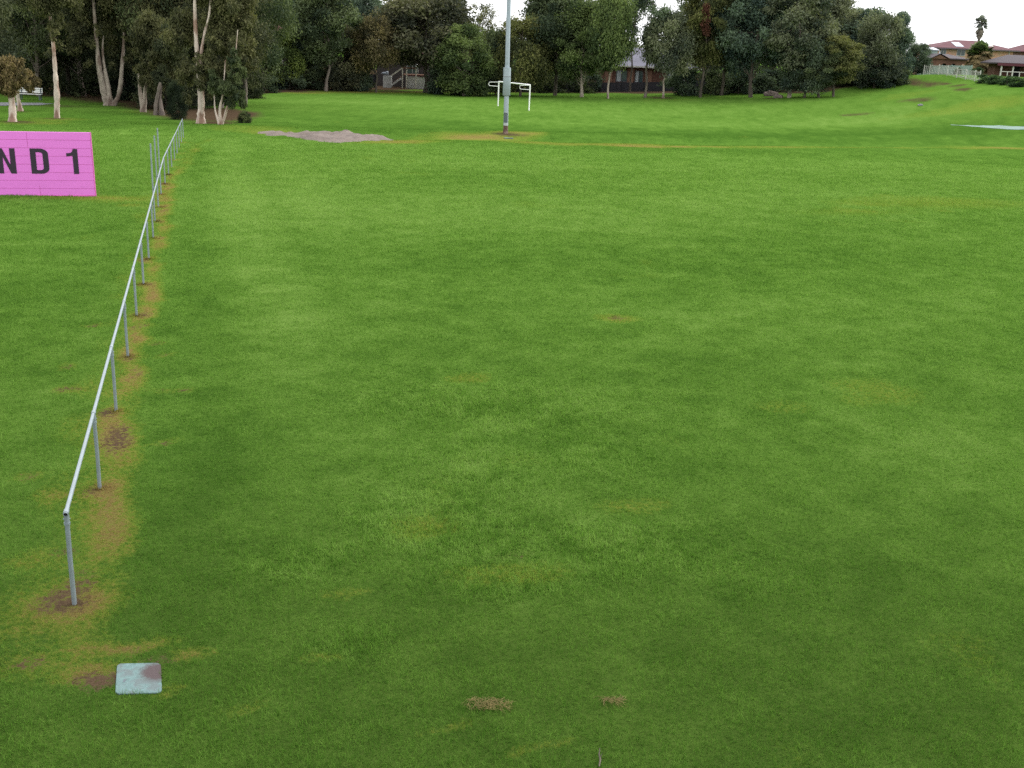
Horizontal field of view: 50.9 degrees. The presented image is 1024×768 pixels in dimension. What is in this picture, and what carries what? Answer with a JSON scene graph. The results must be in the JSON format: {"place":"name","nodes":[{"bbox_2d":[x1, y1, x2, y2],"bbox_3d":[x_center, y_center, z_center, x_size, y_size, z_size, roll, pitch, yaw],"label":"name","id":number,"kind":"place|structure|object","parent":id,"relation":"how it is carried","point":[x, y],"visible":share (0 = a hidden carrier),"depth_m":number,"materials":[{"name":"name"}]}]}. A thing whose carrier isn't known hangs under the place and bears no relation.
{"place":"outdoors","nodes":[
{"label":"outdoors","id":0,"kind":"place"},
{"bbox_2d":[0,102,53,105],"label":"path","id":1,"kind":"structure","parent":0,"point":[4,103],"depth_m":80.66,"materials":[{"name":"grey concrete"}]},
{"bbox_2d":[0,53,1023,767],"bbox_3d":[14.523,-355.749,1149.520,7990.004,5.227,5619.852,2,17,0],"label":"ground","id":2,"kind":"structure","parent":0,"point":[892,119],"depth_m":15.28,"materials":[{"name":"green plant"}]},
{"bbox_2d":[0,53,31,121],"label":"paperbark tree","id":3,"kind":"object","parent":2,"relation":"on","point":[12,80],"visible":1,"depth_m":64.37,"materials":[{"name":"brown plant"}]},
{"bbox_2d":[0,0,38,67],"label":"grove tree","id":4,"kind":"object","parent":2,"relation":"on","point":[6,45],"visible":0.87,"depth_m":76.02,"materials":[{"name":"green plant"}]},
{"bbox_2d":[0,3,41,68],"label":"grove tree","id":5,"kind":"object","parent":2,"relation":"on","point":[28,66],"visible":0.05,"depth_m":91.98,"materials":[{"name":"green plant"}]},
{"bbox_2d":[16,68,41,110],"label":"paperbark tree","id":6,"kind":"object","parent":2,"relation":"on","point":[34,81],"visible":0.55,"depth_m":73.26,"materials":[{"name":"brown plant"}]},
{"bbox_2d":[20,87,42,99],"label":"park bench","id":7,"kind":"object","parent":2,"relation":"on","point":[35,91],"visible":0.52,"depth_m":85.36,"materials":[{"name":"white paint"}]},
{"bbox_2d":[0,1,88,96],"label":"grove tree","id":8,"kind":"object","parent":2,"relation":"on","point":[35,47],"visible":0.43,"depth_m":87.31,"materials":[{"name":"green plant"}]},
{"bbox_2d":[0,131,95,195],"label":"sign board","id":9,"kind":"object","parent":2,"relation":"on","point":[48,163],"visible":0.9,"depth_m":36.54,"materials":[{"name":"pink paint"}]},
{"bbox_2d":[12,0,84,117],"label":"paperbark tree","id":10,"kind":"object","parent":2,"relation":"on","point":[49,8],"visible":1,"depth_m":67.38,"materials":[{"name":"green plant"}]},
{"bbox_2d":[9,13,90,93],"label":"grove tree","id":11,"kind":"object","parent":2,"relation":"on","point":[67,70],"visible":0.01,"depth_m":94.36,"materials":[{"name":"green plant"}]},
{"bbox_2d":[27,2,107,95],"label":"grove tree","id":12,"kind":"object","parent":2,"relation":"on","point":[78,63],"visible":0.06,"depth_m":91.72,"materials":[{"name":"green plant"}]},
{"bbox_2d":[70,17,147,97],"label":"grove tree","id":13,"kind":"object","parent":2,"relation":"on","point":[94,60],"visible":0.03,"depth_m":89.35,"materials":[{"name":"green plant"}]},
{"bbox_2d":[59,0,170,105],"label":"paperbark tree","id":14,"kind":"object","parent":2,"relation":"on","point":[78,29],"visible":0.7,"depth_m":81.53,"materials":[{"name":"green plant"}]},
{"bbox_2d":[63,119,183,604],"bbox_3d":[-11.384,-6.774,34.763,0.370,2.427,53.289,-2,18,-15],"label":"rail fence","id":15,"kind":"object","parent":2,"relation":"on","point":[93,422],"visible":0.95,"depth_m":16.02,"materials":[{"name":"metal"}]},
{"bbox_2d":[95,52,152,99],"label":"shrub","id":16,"kind":"object","parent":2,"relation":"on","point":[125,94],"visible":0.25,"depth_m":88.72,"materials":[{"name":"green plant"}]},
{"bbox_2d":[115,663,161,694],"bbox_3d":[-3.309,2.637,9.545,0.386,0.073,0.553,-3,18,-17],"label":"pit cover","id":17,"kind":"object","parent":2,"relation":"on","point":[145,678],"visible":0.89,"depth_m":9.52,"materials":[{"name":"concrete"}]},
{"bbox_2d":[99,1,199,94],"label":"grove tree","id":18,"kind":"object","parent":2,"relation":"on","point":[107,43],"visible":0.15,"depth_m":85.70,"materials":[{"name":"green plant"}]},
{"bbox_2d":[127,7,179,111],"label":"paperbark tree","id":19,"kind":"object","parent":2,"relation":"on","point":[145,29],"visible":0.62,"depth_m":76.22,"materials":[{"name":"green plant"}]},
{"bbox_2d":[109,0,212,66],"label":"grove tree","id":20,"kind":"object","parent":2,"relation":"on","point":[119,10],"visible":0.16,"depth_m":80.39,"materials":[{"name":"green plant"}]},
{"bbox_2d":[126,59,196,110],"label":"shrub","id":21,"kind":"object","parent":2,"relation":"on","point":[150,100],"visible":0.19,"depth_m":80.80,"materials":[{"name":"green plant"}]},
{"bbox_2d":[150,22,189,114],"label":"paperbark tree","id":22,"kind":"object","parent":2,"relation":"on","point":[159,76],"visible":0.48,"depth_m":74.91,"materials":[{"name":"green plant"}]},
{"bbox_2d":[165,81,188,119],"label":"shrub","id":23,"kind":"object","parent":2,"relation":"on","point":[172,107],"visible":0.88,"depth_m":71.73,"materials":[{"name":"green plant"}]},
{"bbox_2d":[143,0,216,104],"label":"grove tree","id":24,"kind":"object","parent":2,"relation":"on","point":[203,63],"visible":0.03,"depth_m":83.59,"materials":[{"name":"green plant"}]},
{"bbox_2d":[163,59,215,108],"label":"shrub","id":25,"kind":"object","parent":2,"relation":"on","point":[207,104],"visible":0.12,"depth_m":82.86,"materials":[{"name":"green plant"}]},
{"bbox_2d":[159,0,261,123],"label":"paperbark tree","id":26,"kind":"object","parent":2,"relation":"on","point":[228,18],"visible":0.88,"depth_m":67.57,"materials":[{"name":"green plant"}]},
{"bbox_2d":[194,75,247,105],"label":"shrub","id":27,"kind":"object","parent":2,"relation":"on","point":[238,87],"visible":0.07,"depth_m":88.92,"materials":[{"name":"green plant"}]},
{"bbox_2d":[161,0,281,107],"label":"grove tree","id":28,"kind":"object","parent":2,"relation":"on","point":[263,36],"visible":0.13,"depth_m":82.79,"materials":[{"name":"green plant"}]},
{"bbox_2d":[207,30,248,124],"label":"paperbark tree","id":29,"kind":"object","parent":2,"relation":"on","point":[218,87],"visible":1,"depth_m":66.78,"materials":[{"name":"green plant"}]},
{"bbox_2d":[237,110,251,122],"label":"shrub","id":30,"kind":"object","parent":2,"relation":"on","point":[246,115],"visible":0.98,"depth_m":71.12,"materials":[{"name":"green plant"}]},
{"bbox_2d":[239,71,272,98],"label":"shrub","id":31,"kind":"object","parent":2,"relation":"on","point":[255,88],"visible":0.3,"depth_m":100.17,"materials":[{"name":"green plant"}]},
{"bbox_2d":[260,73,281,92],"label":"shrub","id":32,"kind":"object","parent":2,"relation":"on","point":[272,89],"visible":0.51,"depth_m":111.63,"materials":[{"name":"green plant"}]},
{"bbox_2d":[242,0,302,102],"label":"grove tree","id":33,"kind":"object","parent":2,"relation":"on","point":[277,17],"visible":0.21,"depth_m":89.71,"materials":[{"name":"green plant"}]},
{"bbox_2d":[252,0,296,91],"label":"gum tree","id":34,"kind":"object","parent":2,"relation":"on","point":[273,68],"visible":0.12,"depth_m":111.78,"materials":[{"name":"green plant"}]},
{"bbox_2d":[264,31,306,87],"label":"leafy tree","id":35,"kind":"object","parent":2,"relation":"on","point":[294,61],"visible":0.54,"depth_m":118.28,"materials":[{"name":"green plant"}]},
{"bbox_2d":[272,69,310,89],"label":"shrub","id":36,"kind":"object","parent":2,"relation":"on","point":[301,81],"visible":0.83,"depth_m":118.98,"materials":[{"name":"green plant"}]},
{"bbox_2d":[279,0,330,75],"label":"gum tree","id":37,"kind":"object","parent":2,"relation":"on","point":[298,45],"visible":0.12,"depth_m":122.47,"materials":[{"name":"green plant"}]},
{"bbox_2d":[302,66,329,89],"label":"shrub","id":38,"kind":"object","parent":2,"relation":"on","point":[313,75],"visible":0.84,"depth_m":121.54,"materials":[{"name":"green plant"}]},
{"bbox_2d":[258,130,392,142],"bbox_3d":[-11.180,-14.531,63.297,8.540,0.582,7.000,2,17,0],"label":"sand heap","id":39,"kind":"object","parent":2,"relation":"on","point":[337,136],"visible":0.8,"depth_m":63.01,"materials":[{"name":"sand"}]},
{"bbox_2d":[291,0,364,90],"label":"gum tree","id":40,"kind":"object","parent":2,"relation":"on","point":[319,36],"visible":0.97,"depth_m":117.32,"materials":[{"name":"green plant"}]},
{"bbox_2d":[311,69,352,90],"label":"shrub","id":41,"kind":"object","parent":2,"relation":"on","point":[337,87],"visible":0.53,"depth_m":122.57,"materials":[{"name":"green plant"}]},
{"bbox_2d":[318,23,369,90],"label":"leafy tree","id":42,"kind":"object","parent":2,"relation":"on","point":[339,68],"visible":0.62,"depth_m":121.53,"materials":[{"name":"green plant"}]},
{"bbox_2d":[347,64,373,91],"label":"shrub","id":43,"kind":"object","parent":2,"relation":"on","point":[366,86],"visible":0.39,"depth_m":123.50,"materials":[{"name":"green plant"}]},
{"bbox_2d":[350,0,382,67],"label":"gum tree","id":44,"kind":"object","parent":2,"relation":"on","point":[365,6],"visible":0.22,"depth_m":142.47,"materials":[{"name":"green plant"}]},
{"bbox_2d":[347,12,403,92],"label":"leafy tree","id":45,"kind":"object","parent":2,"relation":"on","point":[369,52],"visible":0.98,"depth_m":119.94,"materials":[{"name":"green plant"}]},
{"bbox_2d":[377,44,433,88],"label":"stair house","id":46,"kind":"structure","parent":2,"relation":"on","point":[402,76],"depth_m":137.31,"materials":[{"name":"grey tile"}]},
{"bbox_2d":[407,65,417,76],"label":"window","id":47,"kind":"structure","parent":46,"relation":"in","point":[409,71],"depth_m":137.49,"materials":[{"name":"grey glass"}]},
{"bbox_2d":[368,0,489,92],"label":"leafy tree","id":48,"kind":"object","parent":2,"relation":"on","point":[416,23],"visible":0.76,"depth_m":121.35,"materials":[{"name":"green plant"}]},
{"bbox_2d":[423,63,447,94],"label":"shrub","id":49,"kind":"object","parent":2,"relation":"on","point":[432,88],"visible":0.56,"depth_m":123.53,"materials":[{"name":"green plant"}]},
{"bbox_2d":[0,49,906,98],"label":"undergrowth","id":50,"kind":"object","parent":2,"relation":"on","point":[75,88],"visible":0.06,"depth_m":95.47,"materials":[{"name":"green plant"}]},
{"bbox_2d":[447,68,475,95],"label":"shrub","id":51,"kind":"object","parent":2,"relation":"on","point":[454,93],"visible":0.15,"depth_m":123.32,"materials":[{"name":"green plant"}]},
{"bbox_2d":[427,22,498,96],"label":"leafy tree","id":52,"kind":"object","parent":2,"relation":"on","point":[479,72],"visible":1,"depth_m":120.56,"materials":[{"name":"green plant"}]},
{"bbox_2d":[467,1,498,59],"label":"gum tree","id":53,"kind":"object","parent":2,"relation":"on","point":[484,10],"visible":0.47,"depth_m":143.75,"materials":[{"name":"green plant"}]},
{"bbox_2d":[461,696,511,713],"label":"grass clippings","id":54,"kind":"object","parent":2,"relation":"on","point":[491,703],"depth_m":9.32,"materials":[{"name":"plant"}]},
{"bbox_2d":[479,24,514,94],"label":"leafy tree","id":55,"kind":"object","parent":2,"relation":"on","point":[491,37],"visible":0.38,"depth_m":124.52,"materials":[{"name":"green plant"}]},
{"bbox_2d":[503,0,510,133],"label":"light pole","id":56,"kind":"object","parent":2,"relation":"on","point":[506,79],"visible":0.98,"depth_m":68.99,"materials":[{"name":"metal"}]},
{"bbox_2d":[489,81,530,110],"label":"goal frame","id":57,"kind":"object","parent":2,"relation":"on","point":[522,84],"visible":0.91,"depth_m":99.43,"materials":[{"name":"white paint"}]},
{"bbox_2d":[491,11,555,95],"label":"leafy tree","id":58,"kind":"object","parent":2,"relation":"on","point":[531,62],"visible":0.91,"depth_m":122.11,"materials":[{"name":"green plant"}]},
{"bbox_2d":[537,75,564,92],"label":"shrub","id":59,"kind":"object","parent":2,"relation":"on","point":[551,89],"visible":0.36,"depth_m":133.88,"materials":[{"name":"green plant"}]},
{"bbox_2d":[518,0,598,95],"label":"gum tree","id":60,"kind":"object","parent":2,"relation":"on","point":[545,10],"visible":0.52,"depth_m":122.61,"materials":[{"name":"green plant"}]},
{"bbox_2d":[337,0,781,80],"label":"background wood","id":61,"kind":"object","parent":2,"relation":"on","point":[628,42],"depth_m":164.11,"materials":[{"name":"green plant"}]},
{"bbox_2d":[550,0,608,96],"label":"gum tree","id":62,"kind":"object","parent":2,"relation":"on","point":[583,9],"visible":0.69,"depth_m":121.22,"materials":[{"name":"green plant"}]},
{"bbox_2d":[574,72,605,91],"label":"shrub","id":63,"kind":"object","parent":2,"relation":"on","point":[598,78],"visible":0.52,"depth_m":135.26,"materials":[{"name":"green plant"}]},
{"bbox_2d":[593,694,627,706],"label":"grass clippings","id":64,"kind":"object","parent":2,"relation":"on","point":[618,699],"depth_m":9.44,"materials":[{"name":"plant"}]},
{"bbox_2d":[581,0,640,98],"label":"leafy tree","id":65,"kind":"object","parent":2,"relation":"on","point":[611,46],"visible":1,"depth_m":118.28,"materials":[{"name":"green plant"}]},
{"bbox_2d":[559,81,707,91],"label":"board fence","id":66,"kind":"object","parent":2,"relation":"on","point":[624,86],"visible":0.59,"depth_m":136.27,"materials":[{"name":"wood"}]},
{"bbox_2d":[629,0,647,91],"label":"gum tree","id":67,"kind":"object","parent":2,"relation":"on","point":[637,16],"visible":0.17,"depth_m":133.22,"materials":[{"name":"green plant"}]},
{"bbox_2d":[621,0,673,97],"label":"gum tree","id":68,"kind":"object","parent":2,"relation":"on","point":[649,6],"visible":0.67,"depth_m":120.28,"materials":[{"name":"green plant"}]},
{"bbox_2d":[594,48,701,89],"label":"brick house","id":69,"kind":"structure","parent":2,"relation":"on","point":[638,72],"depth_m":142.08,"materials":[{"name":"brown tile"}]},
{"bbox_2d":[615,70,627,81],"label":"window","id":70,"kind":"structure","parent":69,"relation":"in","point":[620,77],"depth_m":142.17,"materials":[{"name":"grey glass"}]},
{"bbox_2d":[634,70,642,81],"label":"window","id":71,"kind":"structure","parent":69,"relation":"in","point":[638,74],"depth_m":142.13,"materials":[{"name":"grey glass"}]},
{"bbox_2d":[637,5,698,97],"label":"leafy tree","id":72,"kind":"object","parent":2,"relation":"on","point":[677,52],"visible":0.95,"depth_m":119.63,"materials":[{"name":"green plant"}]},
{"bbox_2d":[657,67,700,95],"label":"shrub","id":73,"kind":"object","parent":2,"relation":"on","point":[683,88],"visible":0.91,"depth_m":126.03,"materials":[{"name":"green plant"}]},
{"bbox_2d":[675,0,735,96],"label":"gum tree","id":74,"kind":"object","parent":2,"relation":"on","point":[699,17],"visible":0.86,"depth_m":120.08,"materials":[{"name":"green plant"}]},
{"bbox_2d":[701,68,731,94],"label":"shrub","id":75,"kind":"object","parent":2,"relation":"on","point":[713,85],"visible":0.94,"depth_m":126.85,"materials":[{"name":"green plant"}]},
{"bbox_2d":[701,0,750,94],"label":"gum tree","id":76,"kind":"object","parent":2,"relation":"on","point":[724,14],"visible":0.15,"depth_m":122.27,"materials":[{"name":"green plant"}]},
{"bbox_2d":[725,70,758,93],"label":"shrub","id":77,"kind":"object","parent":2,"relation":"on","point":[742,86],"visible":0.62,"depth_m":126.78,"materials":[{"name":"green plant"}]},
{"bbox_2d":[714,0,796,96],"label":"gum tree","id":78,"kind":"object","parent":2,"relation":"on","point":[759,21],"visible":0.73,"depth_m":119.15,"materials":[{"name":"green plant"}]},
{"bbox_2d":[753,67,786,93],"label":"shrub","id":79,"kind":"object","parent":2,"relation":"on","point":[764,80],"visible":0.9,"depth_m":127.73,"materials":[{"name":"green plant"}]},
{"bbox_2d":[752,13,797,69],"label":"gum tree","id":80,"kind":"object","parent":2,"relation":"on","point":[787,27],"visible":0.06,"depth_m":139.45,"materials":[{"name":"green plant"}]},
{"bbox_2d":[754,0,842,97],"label":"gum tree","id":81,"kind":"object","parent":2,"relation":"on","point":[800,12],"visible":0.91,"depth_m":116.48,"materials":[{"name":"green plant"}]},
{"bbox_2d":[774,31,835,97],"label":"leafy tree","id":82,"kind":"object","parent":2,"relation":"on","point":[789,82],"visible":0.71,"depth_m":117.42,"materials":[{"name":"green plant"}]},
{"bbox_2d":[791,40,850,97],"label":"gum tree","id":83,"kind":"object","parent":2,"relation":"on","point":[827,80],"visible":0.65,"depth_m":116.28,"materials":[{"name":"green plant"}]},
{"bbox_2d":[793,0,862,37],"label":"gum tree","id":84,"kind":"object","parent":2,"relation":"on","point":[840,9],"visible":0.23,"depth_m":129.05,"materials":[{"name":"green plant"}]},
{"bbox_2d":[812,33,867,96],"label":"gum tree","id":85,"kind":"object","parent":2,"relation":"on","point":[852,54],"visible":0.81,"depth_m":116.11,"materials":[{"name":"green plant"}]},
{"bbox_2d":[838,6,890,84],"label":"leafy tree","id":86,"kind":"object","parent":2,"relation":"on","point":[854,30],"visible":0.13,"depth_m":127.51,"materials":[{"name":"green plant"}]},
{"bbox_2d":[853,7,909,88],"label":"leafy tree","id":87,"kind":"object","parent":2,"relation":"on","point":[875,36],"visible":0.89,"depth_m":123.39,"materials":[{"name":"green plant"}]},
{"bbox_2d":[862,65,902,88],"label":"shrub","id":88,"kind":"object","parent":2,"relation":"on","point":[884,85],"visible":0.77,"depth_m":124.45,"materials":[{"name":"green plant"}]},
{"bbox_2d":[876,26,917,83],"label":"leafy tree","id":89,"kind":"object","parent":2,"relation":"on","point":[906,42],"visible":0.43,"depth_m":124.37,"materials":[{"name":"green plant"}]},
{"bbox_2d":[889,69,912,84],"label":"shrub","id":90,"kind":"object","parent":2,"relation":"on","point":[903,82],"visible":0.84,"depth_m":124.81,"materials":[{"name":"green plant"}]},
{"bbox_2d":[895,9,911,28],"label":"gum tree","id":91,"kind":"object","parent":2,"relation":"on","point":[907,19],"visible":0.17,"depth_m":137.20,"materials":[{"name":"green plant"}]},
{"bbox_2d":[907,41,932,74],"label":"leafy tree","id":92,"kind":"object","parent":2,"relation":"on","point":[916,49],"visible":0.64,"depth_m":133.66,"materials":[{"name":"green plant"}]},
{"bbox_2d":[923,64,980,80],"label":"garden fence","id":93,"kind":"object","parent":2,"relation":"on","point":[945,73],"visible":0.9,"depth_m":124.75,"materials":[{"name":"white wood"}]},
{"bbox_2d":[915,40,1019,65],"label":"brick house","id":94,"kind":"structure","parent":2,"relation":"on","point":[952,52],"depth_m":170.93,"materials":[{"name":"tile"}]},
{"bbox_2d":[965,39,993,74],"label":"palm tree","id":95,"kind":"object","parent":2,"relation":"on","point":[980,51],"visible":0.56,"depth_m":149.40,"materials":[{"name":"green plant"}]},
{"bbox_2d":[973,15,987,40],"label":"palm tree","id":96,"kind":"object","parent":2,"relation":"on","point":[979,31],"visible":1,"depth_m":180.99,"materials":[{"name":"green plant"}]},
{"bbox_2d":[975,74,989,83],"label":"shrub","id":97,"kind":"object","parent":2,"relation":"on","point":[982,78],"visible":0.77,"depth_m":113.63,"materials":[{"name":"green plant"}]},
{"bbox_2d":[950,124,1023,129],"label":"concrete strip","id":98,"kind":"object","parent":2,"relation":"on","point":[1007,127],"visible":1,"depth_m":86.45,"materials":[{"name":"grey concrete"}]},
{"bbox_2d":[985,74,1003,84],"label":"shrub","id":99,"kind":"object","parent":2,"relation":"on","point":[994,79],"visible":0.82,"depth_m":111.23,"materials":[{"name":"green plant"}]},
{"bbox_2d":[980,55,1023,76],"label":"verandah house","id":100,"kind":"structure","parent":2,"relation":"on","point":[1009,65],"depth_m":145.42,"materials":[{"name":"brown brick"}]},
{"bbox_2d":[998,75,1014,84],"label":"shrub","id":101,"kind":"object","parent":2,"relation":"on","point":[1004,81],"visible":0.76,"depth_m":109.17,"materials":[{"name":"green plant"}]},
{"bbox_2d":[1007,76,1023,86],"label":"shrub","id":102,"kind":"object","parent":2,"relation":"on","point":[1013,83],"visible":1,"depth_m":106.02,"materials":[{"name":"green plant"}]},
{"bbox_2d":[1009,44,1023,54],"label":"house","id":103,"kind":"structure","parent":2,"relation":"on","point":[1020,48],"depth_m":197.29,"materials":[{"name":"brown brick"}]},
{"bbox_2d":[380,0,1023,47],"label":"sky","id":104,"kind":"structure","parent":0,"point":[934,21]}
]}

